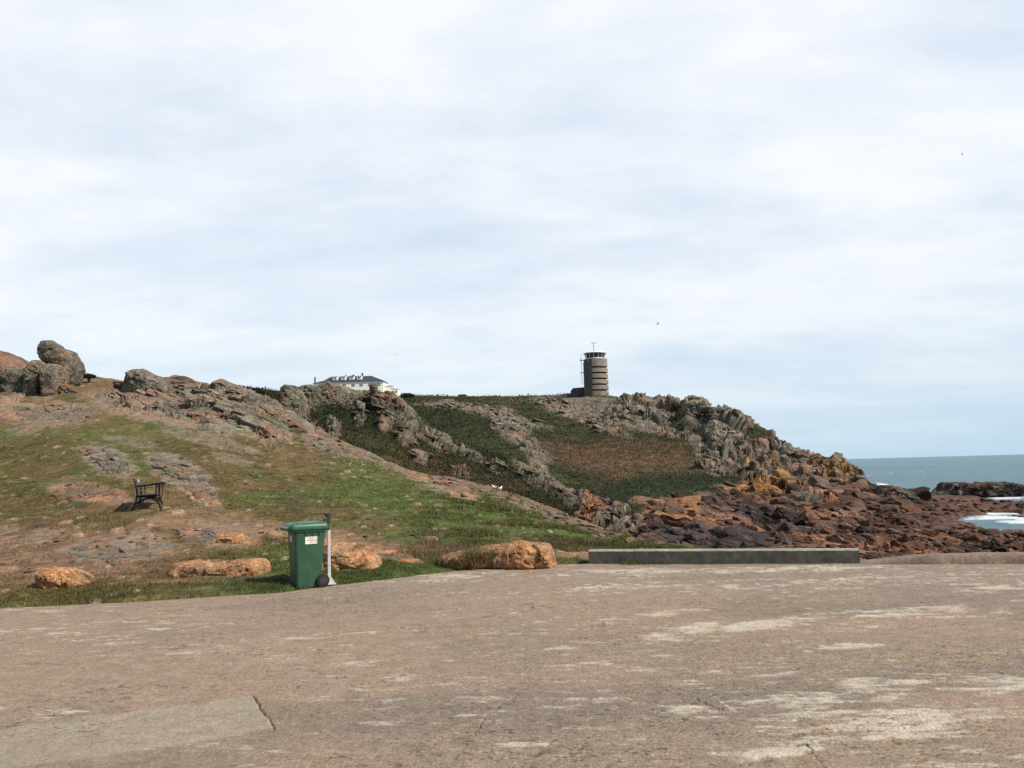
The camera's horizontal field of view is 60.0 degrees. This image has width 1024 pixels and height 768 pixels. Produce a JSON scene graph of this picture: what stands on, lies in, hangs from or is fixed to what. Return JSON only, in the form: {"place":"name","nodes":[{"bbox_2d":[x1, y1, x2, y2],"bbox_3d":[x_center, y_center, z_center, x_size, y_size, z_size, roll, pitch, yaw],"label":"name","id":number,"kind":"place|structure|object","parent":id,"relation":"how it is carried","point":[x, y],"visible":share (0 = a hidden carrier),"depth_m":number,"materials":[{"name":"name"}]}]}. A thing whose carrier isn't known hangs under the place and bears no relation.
{"place":"outdoors","nodes":[
{"label":"outdoors","id":0,"kind":"place"},
{"bbox_2d":[0,377,715,607],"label":"hillside","id":1,"kind":"structure","parent":0,"point":[117,423],"depth_m":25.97,"materials":[{"name":"green plant"}]},
{"bbox_2d":[0,367,23,392],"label":"rock stack","id":2,"kind":"object","parent":1,"relation":"on","point":[11,379],"visible":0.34,"depth_m":53.23,"materials":[{"name":"stone"}]},
{"bbox_2d":[0,351,28,373],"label":"rocky peak","id":3,"kind":"structure","parent":1,"relation":"on","point":[7,359],"depth_m":71.53,"materials":[{"name":"stone"}]},
{"bbox_2d":[22,360,46,394],"bbox_3d":[-28.733,-0.057,53.832,1.270,2.782,2.348,-2,-5,0],"label":"rock stack","id":4,"kind":"object","parent":1,"relation":"on","point":[31,381],"visible":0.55,"depth_m":52.90,"materials":[{"name":"stone"}]},
{"bbox_2d":[37,340,64,363],"bbox_3d":[-28.278,-1.875,54.771,1.534,1.667,2.003,-2,-5,0],"label":"rock stack","id":5,"kind":"object","parent":1,"relation":"on","point":[47,351],"visible":0.77,"depth_m":53.96,"materials":[{"name":"stone"}]},
{"bbox_2d":[39,363,69,396],"bbox_3d":[-27.463,0.087,53.268,1.082,2.621,2.257,-2,-5,0],"label":"rock stack","id":6,"kind":"object","parent":1,"relation":"on","point":[52,377],"visible":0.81,"depth_m":52.43,"materials":[{"name":"stone"}]},
{"bbox_2d":[13,403,101,421],"bbox_3d":[-24.216,1.545,46.820,3.392,1.448,7.529,4,-7,-43],"label":"rock outcrop","id":7,"kind":"object","parent":1,"relation":"on","point":[74,412],"visible":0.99,"depth_m":46.52,"materials":[{"name":"stone"}]},
{"bbox_2d":[34,566,96,588],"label":"boulder","id":8,"kind":"object","parent":1,"relation":"on","point":[54,576],"visible":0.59,"depth_m":13.98,"materials":[{"name":"stone"}]},
{"bbox_2d":[49,348,85,386],"bbox_3d":[-27.667,-0.869,55.267,1.493,2.646,2.684,-2,-5,0],"label":"rock stack","id":9,"kind":"object","parent":1,"relation":"on","point":[71,362],"visible":0.69,"depth_m":54.76,"materials":[{"name":"stone"}]},
{"bbox_2d":[58,384,80,394],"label":"boulder","id":10,"kind":"object","parent":1,"relation":"on","point":[63,389],"visible":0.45,"depth_m":52.93,"materials":[{"name":"stone"}]},
{"bbox_2d":[50,482,129,500],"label":"rock outcrop","id":11,"kind":"object","parent":1,"relation":"on","point":[83,490],"visible":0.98,"depth_m":25.64,"materials":[{"name":"stone"}]},
{"bbox_2d":[83,373,96,382],"bbox_3d":[-27.144,-0.265,57.019,0.931,0.922,0.776,-2,-5,0],"label":"bush","id":12,"kind":"object","parent":1,"relation":"on","point":[88,376],"visible":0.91,"depth_m":56.89,"materials":[{"name":"green plant"}]},
{"bbox_2d":[78,447,129,473],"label":"rock outcrop","id":13,"kind":"object","parent":1,"relation":"on","point":[116,464],"visible":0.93,"depth_m":32.66,"materials":[{"name":"stone"}]},
{"bbox_2d":[68,540,164,562],"bbox_3d":[-7.663,3.269,17.256,2.860,0.350,1.578,-5,-7,36],"label":"rock outcrop","id":14,"kind":"object","parent":1,"relation":"on","point":[121,553],"visible":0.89,"depth_m":16.82,"materials":[{"name":"stone"}]},
{"bbox_2d":[132,478,164,510],"bbox_3d":[-9.243,2.816,22.583,0.737,0.832,1.490,0,-6,-19],"label":"park bench","id":15,"kind":"object","parent":1,"relation":"on","point":[153,497],"visible":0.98,"depth_m":22.01,"materials":[{"name":"black metal"}]},
{"bbox_2d":[150,458,210,483],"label":"rock outcrop","id":16,"kind":"object","parent":1,"relation":"on","point":[176,470],"visible":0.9,"depth_m":30.20,"materials":[{"name":"stone"}]},
{"bbox_2d":[171,528,217,544],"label":"rock outcrop","id":17,"kind":"object","parent":1,"relation":"on","point":[212,535],"visible":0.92,"depth_m":18.56,"materials":[{"name":"stone"}]},
{"bbox_2d":[183,484,219,504],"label":"rock outcrop","id":18,"kind":"object","parent":1,"relation":"on","point":[196,490],"visible":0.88,"depth_m":25.53,"materials":[{"name":"stone"}]},
{"bbox_2d":[97,375,308,440],"bbox_3d":[-15.926,1.333,48.847,17.931,5.214,8.885,-6,-7,42],"label":"rock outcrop","id":19,"kind":"object","parent":1,"relation":"on","point":[174,404],"visible":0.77,"depth_m":47.48,"materials":[{"name":"stone"}]},
{"bbox_2d":[121,369,173,392],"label":"boulder","id":20,"kind":"object","parent":19,"relation":"on","point":[141,379],"visible":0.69,"depth_m":51.82,"materials":[{"name":"stone"}]},
{"bbox_2d":[241,393,262,402],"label":"boulder","id":21,"kind":"object","parent":19,"relation":"on","point":[249,398],"visible":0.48,"depth_m":49.41,"materials":[{"name":"stone"}]},
{"bbox_2d":[165,558,270,577],"bbox_3d":[-4.958,3.170,14.995,1.710,0.407,1.080,-2,-5,0],"label":"boulder","id":22,"kind":"object","parent":1,"relation":"on","point":[241,567],"visible":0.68,"depth_m":14.58,"materials":[{"name":"stone"}]},
{"bbox_2d":[212,532,251,543],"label":"boulder","id":23,"kind":"object","parent":1,"relation":"on","point":[235,538],"visible":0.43,"depth_m":17.95,"materials":[{"name":"stone"}]},
{"bbox_2d":[311,513,335,584],"bbox_3d":[-2.966,2.592,13.962,0.370,1.116,0.160,0,-6,-20],"label":"bin post","id":24,"kind":"object","parent":1,"relation":"on","point":[327,519],"visible":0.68,"depth_m":13.97,"materials":[{"name":"metal"}]},
{"bbox_2d":[322,541,381,569],"bbox_3d":[-2.884,3.158,16.038,1.220,0.612,1.486,-2,-5,0],"label":"boulder","id":25,"kind":"object","parent":1,"relation":"on","point":[348,555],"visible":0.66,"depth_m":15.43,"materials":[{"name":"stone"}]},
{"bbox_2d":[296,424,408,475],"bbox_3d":[-8.337,3.160,44.687,4.202,3.106,13.014,2,-6,-31],"label":"rock outcrop","id":26,"kind":"object","parent":1,"relation":"on","point":[360,455],"visible":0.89,"depth_m":44.62,"materials":[{"name":"stone"}]},
{"bbox_2d":[418,472,482,496],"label":"rock outcrop","id":27,"kind":"object","parent":1,"relation":"on","point":[458,484],"visible":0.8,"depth_m":37.15,"materials":[{"name":"stone"}]},
{"bbox_2d":[438,543,508,569],"bbox_3d":[-0.584,3.145,16.016,1.526,0.484,1.194,-2,-5,0],"label":"rock bank","id":28,"kind":"object","parent":1,"relation":"on","point":[487,565],"visible":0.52,"depth_m":15.52,"materials":[{"name":"stone"}]},
{"bbox_2d":[491,540,556,569],"bbox_3d":[0.186,3.042,15.770,1.198,0.542,1.107,-2,-5,0],"label":"boulder","id":29,"kind":"object","parent":1,"relation":"on","point":[519,555],"visible":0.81,"depth_m":15.31,"materials":[{"name":"stone"}]},
{"bbox_2d":[478,486,646,543],"bbox_3d":[1.184,3.954,28.702,1.796,1.180,21.644,0,-6,-13],"label":"rock outcrop","id":30,"kind":"object","parent":1,"relation":"on","point":[513,497],"visible":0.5,"depth_m":30.38,"materials":[{"name":"stone"}]},
{"bbox_2d":[537,508,594,535],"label":"rock outcrop","id":31,"kind":"object","parent":1,"relation":"on","point":[574,523],"visible":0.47,"depth_m":24.43,"materials":[{"name":"stone"}]},
{"bbox_2d":[265,385,637,533],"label":"rocky hill","id":32,"kind":"structure","parent":0,"point":[408,439],"depth_m":82.63,"materials":[{"name":"grey stone"}]},
{"bbox_2d":[251,387,265,393],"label":"bush","id":33,"kind":"object","parent":32,"relation":"on","point":[259,390],"visible":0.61,"depth_m":90.72,"materials":[{"name":"green plant"}]},
{"bbox_2d":[280,384,296,391],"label":"boulder","id":34,"kind":"object","parent":32,"relation":"on","point":[285,386],"visible":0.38,"depth_m":94.06,"materials":[{"name":"stone"}]},
{"bbox_2d":[297,381,343,404],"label":"rock bluff","id":35,"kind":"structure","parent":32,"relation":"on","point":[331,391],"depth_m":94.09,"materials":[{"name":"stone"}]},
{"bbox_2d":[369,383,377,392],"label":"boulder","id":36,"kind":"object","parent":32,"relation":"on","point":[373,387],"visible":0.98,"depth_m":100.53,"materials":[{"name":"stone"}]},
{"bbox_2d":[246,379,635,535],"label":"knoll scrub","id":37,"kind":"object","parent":32,"relation":"on","point":[372,418],"visible":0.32,"depth_m":79.11,"materials":[{"name":"green plant"}]},
{"bbox_2d":[280,387,641,536],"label":"knoll crags","id":38,"kind":"structure","parent":32,"relation":"on","point":[447,448],"depth_m":83.88,"materials":[{"name":"stone"}]},
{"bbox_2d":[0,563,1023,767],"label":"forecourt","id":39,"kind":"structure","parent":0,"point":[841,665],"depth_m":7.60,"materials":[{"name":"concrete"}]},
{"bbox_2d":[280,521,329,588],"bbox_3d":[-3.222,2.645,13.809,0.691,1.004,0.540,1,-6,-29],"label":"wheeled bin","id":40,"kind":"object","parent":39,"relation":"on","point":[306,539],"visible":1,"depth_m":13.63,"materials":[{"name":"green plastic"}]},
{"bbox_2d":[588,548,859,563],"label":"wall","id":41,"kind":"structure","parent":39,"relation":"on","point":[758,556],"depth_m":15.35,"materials":[{"name":"concrete"}]},
{"bbox_2d":[857,552,1023,563],"bbox_3d":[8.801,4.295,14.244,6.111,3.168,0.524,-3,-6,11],"label":"kerb","id":42,"kind":"structure","parent":39,"relation":"on","point":[980,558],"depth_m":14.50,"materials":[{"name":"concrete"}]},
{"bbox_2d":[0,0,1023,458],"label":"sky","id":43,"kind":"structure","parent":0,"point":[480,195],"materials":[{"name":"white"}]},
{"bbox_2d":[404,392,1023,555],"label":"headland","id":44,"kind":"structure","parent":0,"point":[740,424],"depth_m":187.93,"materials":[{"name":"brown stone"}]},
{"bbox_2d":[313,373,399,396],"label":"white house","id":45,"kind":"structure","parent":44,"relation":"on","point":[361,382],"depth_m":346.04,"materials":[{"name":"paint"}]},
{"bbox_2d":[400,392,415,397],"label":"bush","id":46,"kind":"object","parent":44,"relation":"on","point":[405,395],"visible":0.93,"depth_m":394.83,"materials":[{"name":"green plant"}]},
{"bbox_2d":[562,342,608,397],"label":"observation tower","id":47,"kind":"structure","parent":44,"relation":"on","point":[595,369],"depth_m":391.98,"materials":[{"name":"concrete"}]},
{"bbox_2d":[520,419,706,488],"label":"heath","id":48,"kind":"object","parent":44,"relation":"on","point":[607,456],"visible":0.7,"depth_m":187.44,"materials":[{"name":"brown plant"}]},
{"bbox_2d":[412,392,868,487],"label":"headland crags","id":49,"kind":"structure","parent":44,"relation":"on","point":[780,454],"depth_m":206.08,"materials":[{"name":"grey stone"}]},
{"bbox_2d":[401,392,943,536],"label":"headland scrub","id":50,"kind":"object","parent":44,"relation":"on","point":[427,417],"visible":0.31,"depth_m":233.98,"materials":[{"name":"green plant"}]},
{"bbox_2d":[681,400,709,414],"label":"crag","id":51,"kind":"structure","parent":44,"relation":"on","point":[690,406],"depth_m":262.06,"materials":[{"name":"grey stone"}]},
{"bbox_2d":[703,419,727,430],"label":"crag","id":52,"kind":"structure","parent":44,"relation":"on","point":[710,425],"depth_m":225.21,"materials":[{"name":"grey stone"}]},
{"bbox_2d":[740,483,783,493],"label":"crag","id":53,"kind":"structure","parent":44,"relation":"on","point":[760,488],"depth_m":119.58,"materials":[{"name":"stone"}]},
{"bbox_2d":[627,468,1023,560],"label":"shore rocks","id":54,"kind":"object","parent":44,"relation":"on","point":[910,518],"visible":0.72,"depth_m":61.23,"materials":[{"name":"stone"}]},
{"bbox_2d":[786,491,822,502],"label":"boulder","id":55,"kind":"object","parent":54,"relation":"on","point":[806,496],"visible":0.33,"depth_m":97.69,"materials":[{"name":"stone"}]},
{"bbox_2d":[872,485,919,500],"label":"boulder","id":56,"kind":"object","parent":54,"relation":"on","point":[883,491],"visible":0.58,"depth_m":113.81,"materials":[{"name":"stone"}]},
{"bbox_2d":[820,456,863,473],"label":"crag","id":57,"kind":"structure","parent":44,"relation":"on","point":[856,467],"depth_m":157.27,"materials":[{"name":"stone"}]},
{"bbox_2d":[847,454,1023,530],"bbox_3d":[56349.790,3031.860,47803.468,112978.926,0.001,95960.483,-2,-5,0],"label":"sea","id":58,"kind":"structure","parent":0,"point":[931,473],"depth_m":369.30,"materials":[{"name":"liquid"}]},
{"bbox_2d":[930,481,1023,497],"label":"reef","id":59,"kind":"object","parent":58,"relation":"in","point":[994,489],"visible":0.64,"depth_m":143.01,"materials":[{"name":"stone"}]}
]}

